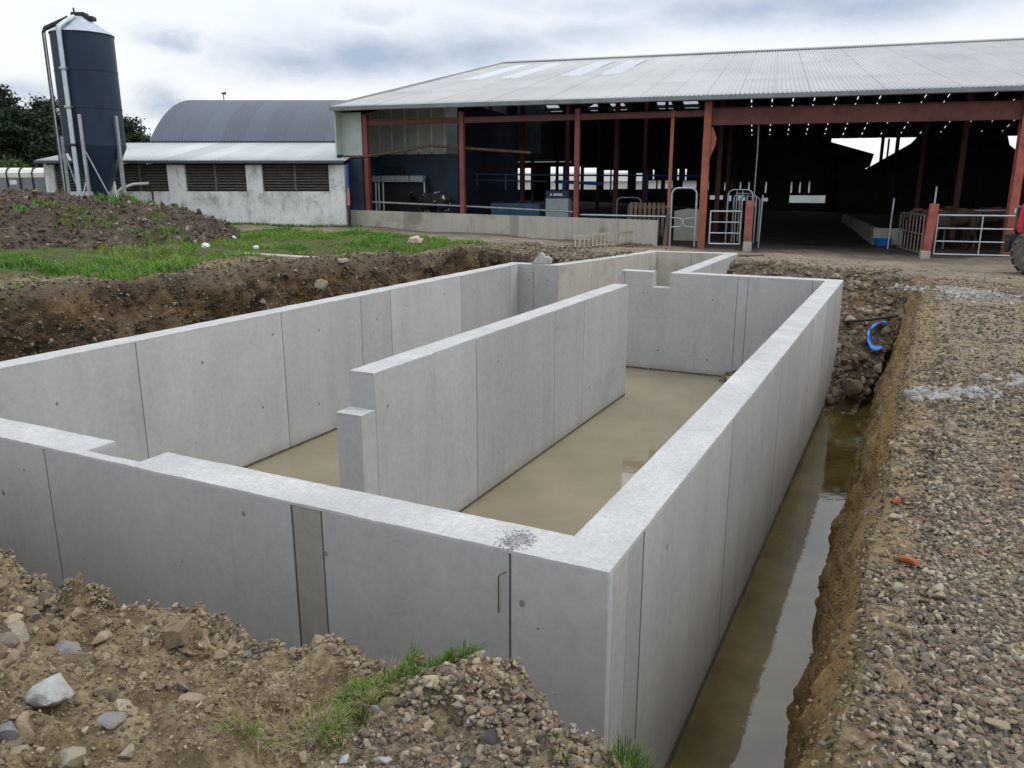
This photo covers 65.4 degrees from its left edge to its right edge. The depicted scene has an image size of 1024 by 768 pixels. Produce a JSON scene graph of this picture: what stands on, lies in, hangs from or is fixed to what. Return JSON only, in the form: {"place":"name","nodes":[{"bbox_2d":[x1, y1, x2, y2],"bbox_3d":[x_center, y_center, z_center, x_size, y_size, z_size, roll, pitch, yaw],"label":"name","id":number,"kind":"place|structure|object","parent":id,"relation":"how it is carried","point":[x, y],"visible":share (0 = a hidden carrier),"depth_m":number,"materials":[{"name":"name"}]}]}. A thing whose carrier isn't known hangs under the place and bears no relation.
{"place":"outdoors","nodes":[
{"label":"outdoors","id":0,"kind":"place"},
{"bbox_2d":[0,221,489,289],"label":"grass","id":1,"kind":"structure","parent":0,"point":[179,262],"depth_m":17.03,"materials":[{"name":"plant"}]},
{"bbox_2d":[0,247,560,361],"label":"trench bank","id":2,"kind":"structure","parent":0,"point":[131,316],"depth_m":13.20,"materials":[{"name":"brown soil"}]},
{"bbox_2d":[0,239,560,360],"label":"bank grit","id":3,"kind":"object","parent":2,"relation":"on","point":[111,312],"visible":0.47,"depth_m":13.45,"materials":[{"name":"soil"}]},
{"bbox_2d":[314,279,327,290],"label":"rock","id":4,"kind":"object","parent":2,"relation":"on","point":[320,284],"visible":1,"depth_m":15.40,"materials":[{"name":"beige stone"}]},
{"bbox_2d":[206,643,431,767],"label":"dead grass","id":5,"kind":"structure","parent":0,"point":[283,719],"depth_m":2.77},
{"bbox_2d":[0,201,1023,767],"bbox_3d":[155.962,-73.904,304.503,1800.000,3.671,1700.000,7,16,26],"label":"ground","id":6,"kind":"structure","parent":0,"point":[798,237],"depth_m":3.81,"materials":[{"name":"gravel"}]},
{"bbox_2d":[0,159,33,167],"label":"hedge","id":7,"kind":"object","parent":6,"relation":"on","point":[12,163],"visible":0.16,"depth_m":36.44,"materials":[{"name":"green plant"}]},
{"bbox_2d":[0,167,46,192],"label":"calf shelter","id":8,"kind":"object","parent":6,"relation":"on","point":[22,178],"visible":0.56,"depth_m":32.06,"materials":[{"name":"metal"}]},
{"bbox_2d":[13,711,34,737],"bbox_3d":[-1.609,1.124,2.623,0.078,0.093,0.113,-12,18,-39],"label":"rock","id":9,"kind":"object","parent":6,"relation":"on","point":[23,726],"visible":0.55,"depth_m":2.59,"materials":[{"name":"beige stone"}]},
{"bbox_2d":[0,84,61,149],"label":"conifer tree","id":10,"kind":"object","parent":6,"relation":"on","point":[9,101],"visible":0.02,"depth_m":49.24,"materials":[{"name":"green plant"}]},
{"bbox_2d":[0,102,66,167],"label":"conifer tree","id":11,"kind":"object","parent":6,"relation":"on","point":[25,137],"visible":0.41,"depth_m":46.80,"materials":[{"name":"green plant"}]},
{"bbox_2d":[25,92,61,135],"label":"pine tree","id":12,"kind":"object","parent":6,"relation":"on","point":[37,105],"visible":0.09,"depth_m":52.66,"materials":[{"name":"green plant"}]},
{"bbox_2d":[60,746,85,767],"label":"rock","id":13,"kind":"object","parent":6,"relation":"on","point":[72,757],"visible":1,"depth_m":2.49,"materials":[{"name":"beige stone"}]},
{"bbox_2d":[61,652,98,667],"bbox_3d":[-1.696,1.088,3.092,0.125,0.105,0.193,12,9,2],"label":"rock","id":14,"kind":"object","parent":6,"relation":"on","point":[77,659],"visible":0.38,"depth_m":3.08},
{"bbox_2d":[41,8,126,196],"bbox_3d":[-14.688,-9.207,28.037,2.249,7.430,2.339,0,14,0],"label":"feed silo","id":15,"kind":"object","parent":6,"relation":"on","point":[92,140],"visible":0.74,"depth_m":27.24,"materials":[{"name":"blue metal"}]},
{"bbox_2d":[96,711,126,729],"bbox_3d":[-1.367,1.147,2.731,0.083,0.029,0.096,17,13,24],"label":"rock","id":16,"kind":"object","parent":6,"relation":"on","point":[111,720],"visible":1,"depth_m":2.72,"materials":[{"name":"grey stone"}]},
{"bbox_2d":[109,181,117,196],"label":"concrete slab","id":17,"kind":"structure","parent":6,"relation":"on","point":[114,189],"depth_m":29.99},
{"bbox_2d":[0,188,242,249],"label":"spoil heap","id":18,"kind":"object","parent":6,"relation":"on","point":[31,218],"visible":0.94,"depth_m":19.08,"materials":[{"name":"brown soil"}]},
{"bbox_2d":[123,114,152,163],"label":"broadleaf tree","id":19,"kind":"object","parent":6,"relation":"on","point":[132,129],"visible":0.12,"depth_m":52.97,"materials":[{"name":"green plant"}]},
{"bbox_2d":[178,692,204,702],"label":"rock","id":20,"kind":"object","parent":6,"relation":"on","point":[192,696],"visible":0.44,"depth_m":2.82,"materials":[{"name":"beige stone"}]},
{"bbox_2d":[34,143,350,226],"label":"white shed","id":21,"kind":"structure","parent":6,"relation":"on","point":[307,194],"depth_m":30.68,"materials":[{"name":"white-painted concrete"},{"name":"dark slatted wood"},{"name":"pale zinc"}]},
{"bbox_2d":[116,182,148,193],"bbox_3d":[-14.651,-7.205,30.202,1.752,0.870,0.150,-5,15,-18],"label":"white hose","id":22,"kind":"object","parent":21,"relation":"hanging from","point":[133,184],"visible":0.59,"depth_m":30.19,"materials":[{"name":"plastic"}]},
{"bbox_2d":[201,243,209,248],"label":"litter","id":23,"kind":"object","parent":6,"relation":"on","point":[205,245],"visible":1,"depth_m":16.38,"materials":[{"name":"white plastic"}]},
{"bbox_2d":[149,100,344,163],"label":"curved roof barn","id":24,"kind":"structure","parent":6,"relation":"on","point":[248,121],"depth_m":37.44,"materials":[{"name":"metal"}]},
{"bbox_2d":[240,253,347,262],"bbox_3d":[-4.525,-2.619,16.487,2.405,0.060,0.300,6,15,17],"label":"timber board","id":25,"kind":"object","parent":6,"relation":"on","point":[294,257],"visible":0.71,"depth_m":16.41,"materials":[{"name":"brown wood"}]},
{"bbox_2d":[0,548,621,767],"bbox_3d":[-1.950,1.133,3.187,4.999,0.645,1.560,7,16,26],"label":"loose earth","id":26,"kind":"structure","parent":6,"relation":"on","point":[46,595],"depth_m":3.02,"materials":[{"name":"soil"}]},
{"bbox_2d":[0,721,18,741],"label":"rock","id":27,"kind":"object","parent":26,"relation":"on","point":[9,731],"visible":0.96,"depth_m":2.53,"materials":[{"name":"grey stone"}]},
{"bbox_2d":[8,620,29,643],"bbox_3d":[-2.138,1.076,3.428,0.148,0.080,0.119,15,17,41],"label":"rock","id":28,"kind":"object","parent":26,"relation":"on","point":[19,629],"visible":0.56,"depth_m":3.43,"materials":[{"name":"beige stone"}]},
{"bbox_2d":[25,672,73,706],"bbox_3d":[-1.628,1.088,2.795,0.140,0.119,0.116,3,15,12],"label":"rock","id":29,"kind":"object","parent":26,"relation":"on","point":[53,690],"visible":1,"depth_m":2.76,"materials":[{"name":"grey stone"}]},
{"bbox_2d":[54,640,82,654],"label":"rock","id":30,"kind":"object","parent":26,"relation":"on","point":[63,647],"visible":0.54,"depth_m":3.46,"materials":[{"name":"grey stone"}]},
{"bbox_2d":[90,630,112,646],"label":"rock","id":31,"kind":"object","parent":26,"relation":"on","point":[102,636],"visible":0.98,"depth_m":3.53,"materials":[{"name":"beige stone"}]},
{"bbox_2d":[117,743,134,758],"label":"rock","id":32,"kind":"object","parent":26,"relation":"on","point":[128,751],"visible":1,"depth_m":2.56,"materials":[{"name":"beige stone"}]},
{"bbox_2d":[162,616,191,649],"bbox_3d":[-1.440,1.063,3.433,0.111,0.097,0.175,-2,14,-8],"label":"rock","id":33,"kind":"object","parent":26,"relation":"on","point":[177,634],"visible":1,"depth_m":3.37,"materials":[{"name":"stone"}]},
{"bbox_2d":[243,650,252,658],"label":"rock","id":34,"kind":"object","parent":26,"relation":"on","point":[250,653],"visible":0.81,"depth_m":3.49,"materials":[{"name":"grey stone"}]},
{"bbox_2d":[339,754,349,764],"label":"rock","id":35,"kind":"object","parent":6,"relation":"on","point":[344,758],"visible":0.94,"depth_m":2.57,"materials":[{"name":"grey stone"}]},
{"bbox_2d":[370,705,380,712],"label":"rock","id":36,"kind":"object","parent":6,"relation":"on","point":[373,708],"visible":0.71,"depth_m":2.77,"materials":[{"name":"grey stone"}]},
{"bbox_2d":[379,756,391,763],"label":"rock","id":37,"kind":"object","parent":6,"relation":"on","point":[387,760],"visible":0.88,"depth_m":2.56,"materials":[{"name":"grey stone"}]},
{"bbox_2d":[372,176,428,211],"bbox_3d":[-4.790,-7.736,33.527,2.650,1.970,0.350,4,15,17],"label":"feed station","id":38,"kind":"object","parent":6,"relation":"on","point":[392,192],"visible":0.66,"depth_m":33.52,"materials":[{"name":"grey paint"}]},
{"bbox_2d":[405,712,411,721],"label":"rock","id":39,"kind":"object","parent":6,"relation":"on","point":[408,717],"visible":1,"depth_m":2.67,"materials":[{"name":"beige stone"}]},
{"bbox_2d":[408,235,423,244],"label":"rock","id":40,"kind":"object","parent":6,"relation":"on","point":[417,239],"visible":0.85,"depth_m":21.07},
{"bbox_2d":[409,191,451,212],"bbox_3d":[-3.331,-7.111,32.436,0.680,1.398,2.762,-13,19,-41],"label":"cow","id":41,"kind":"object","parent":6,"relation":"on","point":[434,198],"visible":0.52,"depth_m":31.85},
{"bbox_2d":[210,637,671,767],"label":"grass","id":42,"kind":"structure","parent":6,"relation":"on","point":[450,658],"depth_m":2.81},
{"bbox_2d":[466,714,475,723],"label":"rock","id":43,"kind":"object","parent":6,"relation":"on","point":[467,721],"visible":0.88,"depth_m":2.61,"materials":[{"name":"grey stone"}]},
{"bbox_2d":[468,696,478,706],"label":"rock","id":44,"kind":"object","parent":6,"relation":"on","point":[474,698],"visible":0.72,"depth_m":2.69,"materials":[{"name":"red stone"}]},
{"bbox_2d":[351,210,658,245],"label":"wall","id":45,"kind":"structure","parent":6,"relation":"on","point":[568,228],"depth_m":29.54,"materials":[{"name":"concrete"}]},
{"bbox_2d":[491,203,542,215],"bbox_3d":[0.187,-6.997,32.420,2.200,0.700,0.400,7,16,26],"label":"blue trough","id":46,"kind":"object","parent":6,"relation":"on","point":[519,212],"visible":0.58,"depth_m":32.15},
{"bbox_2d":[545,190,571,216],"bbox_3d":[1.845,-6.804,31.612,0.940,1.678,0.626,4,15,17],"label":"parlour cabinet","id":47,"kind":"object","parent":6,"relation":"on","point":[558,199],"visible":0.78,"depth_m":31.27,"materials":[{"name":"metal"}]},
{"bbox_2d":[560,243,657,249],"bbox_3d":[3.162,-4.494,25.950,1.476,0.469,7.616,8,16,28],"label":"rubble","id":48,"kind":"object","parent":6,"relation":"on","point":[590,246],"visible":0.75,"depth_m":25.10,"materials":[{"name":"stone"}]},
{"bbox_2d":[573,231,632,246],"bbox_3d":[3.003,-4.663,25.686,0.097,0.515,4.996,8,16,28],"label":"ladder","id":49,"kind":"object","parent":48,"relation":"on","point":[605,234],"visible":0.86,"depth_m":25.64,"materials":[{"name":"grey wood"}]},
{"bbox_2d":[616,197,641,218],"bbox_3d":[4.645,-6.681,31.832,1.006,1.528,0.056,4,15,17],"label":"cubicle hoop","id":50,"kind":"object","parent":6,"relation":"on","point":[625,197],"visible":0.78,"depth_m":31.75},
{"bbox_2d":[629,202,666,236],"bbox_3d":[4.956,-5.988,29.035,1.400,1.200,0.120,4,15,17],"label":"pallet","id":51,"kind":"object","parent":6,"relation":"on","point":[649,206],"visible":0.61,"depth_m":28.92,"materials":[{"name":"brown wood"}]},
{"bbox_2d":[662,208,669,245],"bbox_3d":[5.438,-5.457,28.054,0.240,1.460,0.200,4,15,17],"label":"timber post","id":52,"kind":"object","parent":6,"relation":"on","point":[667,222],"visible":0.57,"depth_m":27.96,"materials":[{"name":"brown wood"}]},
{"bbox_2d":[518,172,824,202],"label":"shed","id":53,"kind":"structure","parent":6,"relation":"on","point":[622,182],"depth_m":77.92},
{"bbox_2d":[329,37,1023,256],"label":"cattle shed","id":54,"kind":"structure","parent":6,"relation":"on","point":[694,113],"depth_m":37.86,"materials":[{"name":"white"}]},
{"bbox_2d":[382,166,404,175],"bbox_3d":[-5.011,-8.981,33.785,1.040,0.440,0.060,4,15,17],"label":"window","id":55,"kind":"structure","parent":54,"relation":"in","point":[395,170],"depth_m":33.74,"materials":[{"name":"black glass"}]},
{"bbox_2d":[336,144,530,157],"bbox_3d":[-3.065,-8.811,30.209,7.814,0.520,0.282,4,15,14],"label":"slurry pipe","id":56,"kind":"object","parent":54,"relation":"attached to","point":[442,146],"visible":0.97,"depth_m":30.15,"materials":[{"name":"metal"}]},
{"bbox_2d":[372,201,572,212],"bbox_3d":[-1.618,-6.733,30.311,8.203,0.370,0.070,4,15,17],"label":"pipe rail","id":57,"kind":"object","parent":54,"relation":"attached to","point":[473,206],"visible":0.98,"depth_m":30.19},
{"bbox_2d":[471,173,546,189],"bbox_3d":[-0.982,-8.699,34.200,5.101,0.730,0.060,4,15,17],"label":"pipe rail","id":58,"kind":"object","parent":54,"relation":"attached to","point":[477,174],"visible":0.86,"depth_m":33.95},
{"bbox_2d":[471,179,546,181],"bbox_3d":[-0.982,-8.733,34.191,5.101,0.160,0.060,4,15,17],"label":"pipe rail","id":59,"kind":"object","parent":54,"relation":"attached to","point":[508,180],"visible":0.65,"depth_m":33.88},
{"bbox_2d":[554,180,602,189],"bbox_3d":[2.848,-8.272,34.163,2.107,0.920,0.140,4,15,17],"label":"blue boom","id":60,"kind":"object","parent":54,"relation":"attached to","point":[563,182],"visible":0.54,"depth_m":34.09,"materials":[{"name":"paint"}]},
{"bbox_2d":[580,214,665,217],"bbox_3d":[3.970,-6.052,28.697,3.101,0.110,0.080,4,15,17],"label":"pipe rail","id":61,"kind":"object","parent":54,"relation":"attached to","point":[651,216],"visible":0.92,"depth_m":28.66,"materials":[{"name":"metal"}]},
{"bbox_2d":[547,167,700,199],"bbox_3d":[5.178,-9.402,37.453,7.500,1.500,0.080,4,15,17],"label":"pipe rail","id":62,"kind":"object","parent":54,"relation":"attached to","point":[610,175],"visible":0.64,"depth_m":37.44,"materials":[{"name":"metal"}]},
{"bbox_2d":[753,125,758,209],"bbox_3d":[8.316,-7.580,26.977,0.166,3.307,0.040,4,15,17],"label":"hanging cable","id":63,"kind":"object","parent":54,"relation":"hanging from","point":[756,167],"visible":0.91,"depth_m":27.03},
{"bbox_2d":[330,277,1023,767],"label":"gravel","id":64,"kind":"structure","parent":6,"relation":"on","point":[970,563],"depth_m":3.39,"materials":[{"name":"gravel"}]},
{"bbox_2d":[480,729,497,744],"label":"rock","id":65,"kind":"object","parent":64,"relation":"on","point":[490,736],"visible":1,"depth_m":2.53,"materials":[{"name":"stone"}]},
{"bbox_2d":[899,555,919,565],"bbox_3d":[1.950,0.866,3.910,0.090,0.041,0.053,9,17,32],"label":"brick piece","id":66,"kind":"object","parent":64,"relation":"on","point":[912,561],"visible":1,"depth_m":3.89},
{"bbox_2d":[889,384,1022,402],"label":"concrete spill","id":67,"kind":"object","parent":64,"relation":"on","point":[935,393],"visible":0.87,"depth_m":6.88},
{"bbox_2d":[985,717,1010,729],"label":"rock","id":68,"kind":"object","parent":64,"relation":"on","point":[1001,724],"visible":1,"depth_m":2.75,"materials":[{"name":"beige stone"}]},
{"bbox_2d":[669,187,697,246],"bbox_3d":[5.923,-5.778,27.602,0.910,2.015,0.070,4,15,17],"label":"cow race frame","id":69,"kind":"object","parent":6,"relation":"on","point":[694,218],"visible":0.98,"depth_m":27.58,"materials":[{"name":"metal"}]},
{"bbox_2d":[673,208,698,240],"bbox_3d":[6.700,-6.088,30.461,1.000,1.200,0.200,4,15,17],"label":"water trough","id":70,"kind":"object","parent":6,"relation":"on","point":[682,233],"visible":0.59,"depth_m":30.39,"materials":[{"name":"concrete"}]},
{"bbox_2d":[724,189,752,244],"bbox_3d":[8.219,-6.048,28.906,0.910,1.980,0.060,4,15,17],"label":"cubicle hoop","id":71,"kind":"object","parent":6,"relation":"on","point":[737,190],"visible":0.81,"depth_m":28.84,"materials":[{"name":"metal"}]},
{"bbox_2d":[730,193,756,242],"bbox_3d":[8.688,-6.224,29.899,0.860,1.830,0.060,4,15,17],"label":"cubicle hoop","id":72,"kind":"object","parent":6,"relation":"on","point":[740,215],"visible":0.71,"depth_m":29.86,"materials":[{"name":"metal"}]},
{"bbox_2d":[743,200,753,251],"bbox_3d":[7.995,-5.288,26.956,0.280,1.780,0.300,4,15,17],"label":"gate post","id":73,"kind":"object","parent":6,"relation":"on","point":[747,244],"visible":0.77,"depth_m":26.83,"materials":[{"name":"red paint"}]},
{"bbox_2d":[708,210,741,244],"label":"field gate","id":74,"kind":"structure","parent":73,"relation":"attached to","point":[710,222],"depth_m":27.43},
{"bbox_2d":[736,196,760,240],"bbox_3d":[9.157,-6.407,30.891,0.810,1.730,0.060,4,15,17],"label":"cubicle hoop","id":75,"kind":"object","parent":6,"relation":"on","point":[745,217],"visible":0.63,"depth_m":30.87,"materials":[{"name":"metal"}]},
{"bbox_2d":[477,242,1023,288],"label":"yard stones","id":76,"kind":"object","parent":6,"relation":"on","point":[564,253],"visible":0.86,"depth_m":19.89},
{"bbox_2d":[738,254,764,256],"bbox_3d":[5.730,-3.452,21.417,2.062,0.050,0.140,0,14,1],"label":"timber plank","id":77,"kind":"object","parent":6,"relation":"on","point":[747,255],"visible":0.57,"depth_m":21.35,"materials":[{"name":"brown wood"}]},
{"bbox_2d":[757,195,763,247],"bbox_3d":[8.654,-5.650,27.788,0.090,1.801,0.060,4,15,17],"label":"pole","id":78,"kind":"object","parent":6,"relation":"on","point":[760,221],"visible":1,"depth_m":27.75,"materials":[{"name":"metal"}]},
{"bbox_2d":[841,215,903,244],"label":"passage wall","id":79,"kind":"structure","parent":6,"relation":"on","point":[867,232],"depth_m":31.88,"materials":[{"name":"concrete"}]},
{"bbox_2d":[873,238,892,245],"bbox_3d":[14.122,-5.415,30.419,0.720,0.270,0.720,4,15,17],"label":"bucket","id":80,"kind":"object","parent":6,"relation":"on","point":[880,241],"visible":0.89,"depth_m":30.21,"materials":[{"name":"blue plastic"}]},
{"bbox_2d":[887,198,894,248],"bbox_3d":[13.224,-5.592,27.854,0.090,1.751,0.060,4,15,17],"label":"pole","id":81,"kind":"object","parent":6,"relation":"on","point":[890,223],"visible":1,"depth_m":27.83,"materials":[{"name":"metal"}]},
{"bbox_2d":[897,212,925,253],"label":"field gate","id":82,"kind":"structure","parent":6,"relation":"on","point":[912,232],"depth_m":26.89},
{"bbox_2d":[919,187,939,258],"bbox_3d":[13.194,-5.000,25.205,0.360,2.400,0.300,4,15,17],"label":"gate post","id":83,"kind":"object","parent":6,"relation":"on","point":[927,241],"visible":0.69,"depth_m":25.15,"materials":[{"name":"red paint"}]},
{"bbox_2d":[930,590,946,599],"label":"rock","id":84,"kind":"object","parent":6,"relation":"on","point":[940,594],"visible":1,"depth_m":3.57,"materials":[{"name":"beige stone"}]},
{"bbox_2d":[856,281,1023,308],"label":"concrete spill","id":85,"kind":"object","parent":6,"relation":"on","point":[955,291],"visible":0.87,"depth_m":13.65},
{"bbox_2d":[905,208,981,249],"bbox_3d":[14.777,-5.323,27.352,2.762,1.398,0.680,-1,14,-3],"label":"cow","id":86,"kind":"object","parent":6,"relation":"on","point":[956,221],"visible":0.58,"depth_m":27.05},
{"bbox_2d":[938,210,1005,248],"bbox_3d":[16.873,-5.275,27.416,5.800,1.410,0.060,4,15,17],"label":"pipe rail","id":87,"kind":"object","parent":6,"relation":"on","point":[975,210],"visible":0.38,"depth_m":27.43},
{"bbox_2d":[939,206,1005,245],"bbox_3d":[16.444,-5.588,28.304,2.763,1.398,0.680,11,18,36],"label":"cow","id":88,"kind":"object","parent":6,"relation":"on","point":[990,220],"visible":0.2,"depth_m":27.81},
{"bbox_2d":[932,214,1015,256],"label":"field gate","id":89,"kind":"structure","parent":6,"relation":"on","point":[979,241],"depth_m":25.16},
{"bbox_2d":[979,373,1023,387],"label":"concrete spill","id":90,"kind":"object","parent":6,"relation":"on","point":[1018,382],"visible":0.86,"depth_m":7.35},
{"bbox_2d":[998,211,1005,219],"bbox_3d":[17.489,-5.086,26.365,2.762,1.398,0.680,2,14,7],"label":"cow","id":91,"kind":"object","parent":6,"relation":"on","point":[1003,213],"visible":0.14,"depth_m":26.36},
{"bbox_2d":[1004,204,1023,274],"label":"tractor","id":92,"kind":"object","parent":6,"relation":"on","point":[1014,244],"visible":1,"depth_m":18.64,"materials":[{"name":"red metal"}]},
{"bbox_2d":[0,0,1023,172],"label":"sky","id":93,"kind":"structure","parent":0,"point":[169,53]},
{"bbox_2d":[669,379,877,767],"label":"trench water","id":94,"kind":"structure","parent":0,"point":[740,717],"depth_m":7.27,"materials":[{"name":"liquid"}]},
{"bbox_2d":[724,260,927,411],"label":"trench bank","id":95,"kind":"structure","parent":0,"point":[866,348],"depth_m":16.38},
{"bbox_2d":[718,258,927,414],"bbox_3d":[5.449,-1.005,16.875,5.377,2.693,5.808,-12,18,-39],"label":"rubble","id":96,"kind":"object","parent":95,"relation":"on","point":[852,360],"visible":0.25,"depth_m":16.08,"materials":[{"name":"stone"}]},
{"bbox_2d":[844,315,855,323],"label":"rock","id":97,"kind":"object","parent":96,"relation":"on","point":[849,317],"visible":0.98,"depth_m":16.14,"materials":[{"name":"beige stone"}]},
{"bbox_2d":[840,378,863,396],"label":"rock","id":98,"kind":"object","parent":96,"relation":"on","point":[850,387],"visible":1,"depth_m":14.10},
{"bbox_2d":[861,307,872,313],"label":"rock","id":99,"kind":"object","parent":96,"relation":"on","point":[869,311],"visible":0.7,"depth_m":16.38,"materials":[{"name":"beige stone"}]},
{"bbox_2d":[845,314,898,322],"bbox_3d":[7.173,-1.305,15.919,0.975,0.235,0.056,5,15,20],"label":"dark bar","id":100,"kind":"object","parent":96,"relation":"on","point":[871,319],"visible":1,"depth_m":15.90,"materials":[{"name":"metal"}]},
{"bbox_2d":[867,321,888,350],"bbox_3d":[7.073,-0.954,15.471,0.351,0.451,1.069,7,16,26],"label":"blue plastic strip","id":101,"kind":"object","parent":96,"relation":"on","point":[872,346],"visible":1,"depth_m":15.39,"materials":[{"name":"plastic"}]},
{"bbox_2d":[784,278,937,767],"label":"trench bank","id":102,"kind":"structure","parent":0,"point":[829,676],"depth_m":5.23,"materials":[{"name":"soil"}]},
{"bbox_2d":[791,276,945,767],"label":"bank grit","id":103,"kind":"object","parent":102,"relation":"on","point":[918,678],"visible":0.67,"depth_m":4.44,"materials":[{"name":"gravel"}]},
{"bbox_2d":[889,513,901,520],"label":"rock","id":104,"kind":"object","parent":102,"relation":"on","point":[894,516],"visible":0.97,"depth_m":4.43,"materials":[{"name":"beige stone"}]},
{"bbox_2d":[892,498,900,504],"bbox_3d":[2.245,0.682,4.654,0.045,0.041,0.078,7,16,27],"label":"brick piece","id":105,"kind":"object","parent":102,"relation":"on","point":[896,501],"visible":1,"depth_m":4.63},
{"bbox_2d":[892,582,903,592],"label":"rock","id":106,"kind":"object","parent":102,"relation":"on","point":[897,587],"visible":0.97,"depth_m":3.65,"materials":[{"name":"beige stone"}]},
{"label":"pit floor","id":107,"kind":"structure","parent":0,"visible":0},
{"bbox_2d":[0,250,843,767],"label":"concrete tank","id":108,"kind":"object","parent":107,"relation":"on","point":[440,404],"visible":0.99,"depth_m":7.17,"materials":[{"name":"concrete"}]},
{"bbox_2d":[247,367,724,535],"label":"tank water","id":109,"kind":"structure","parent":108,"relation":"in","point":[575,482],"depth_m":11.53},
{"bbox_2d":[494,529,536,555],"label":"mortar crumbs","id":110,"kind":"object","parent":108,"relation":"on","point":[514,540],"visible":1,"depth_m":4.13,"materials":[{"name":"concrete"}]},
{"bbox_2d":[532,252,552,263],"bbox_3d":[0.693,-2.869,18.183,0.455,0.244,0.195,2,14,6],"label":"broken block","id":111,"kind":"object","parent":108,"relation":"on","point":[541,258],"depth_m":18.10,"materials":[{"name":"grey stone"}]}
]}

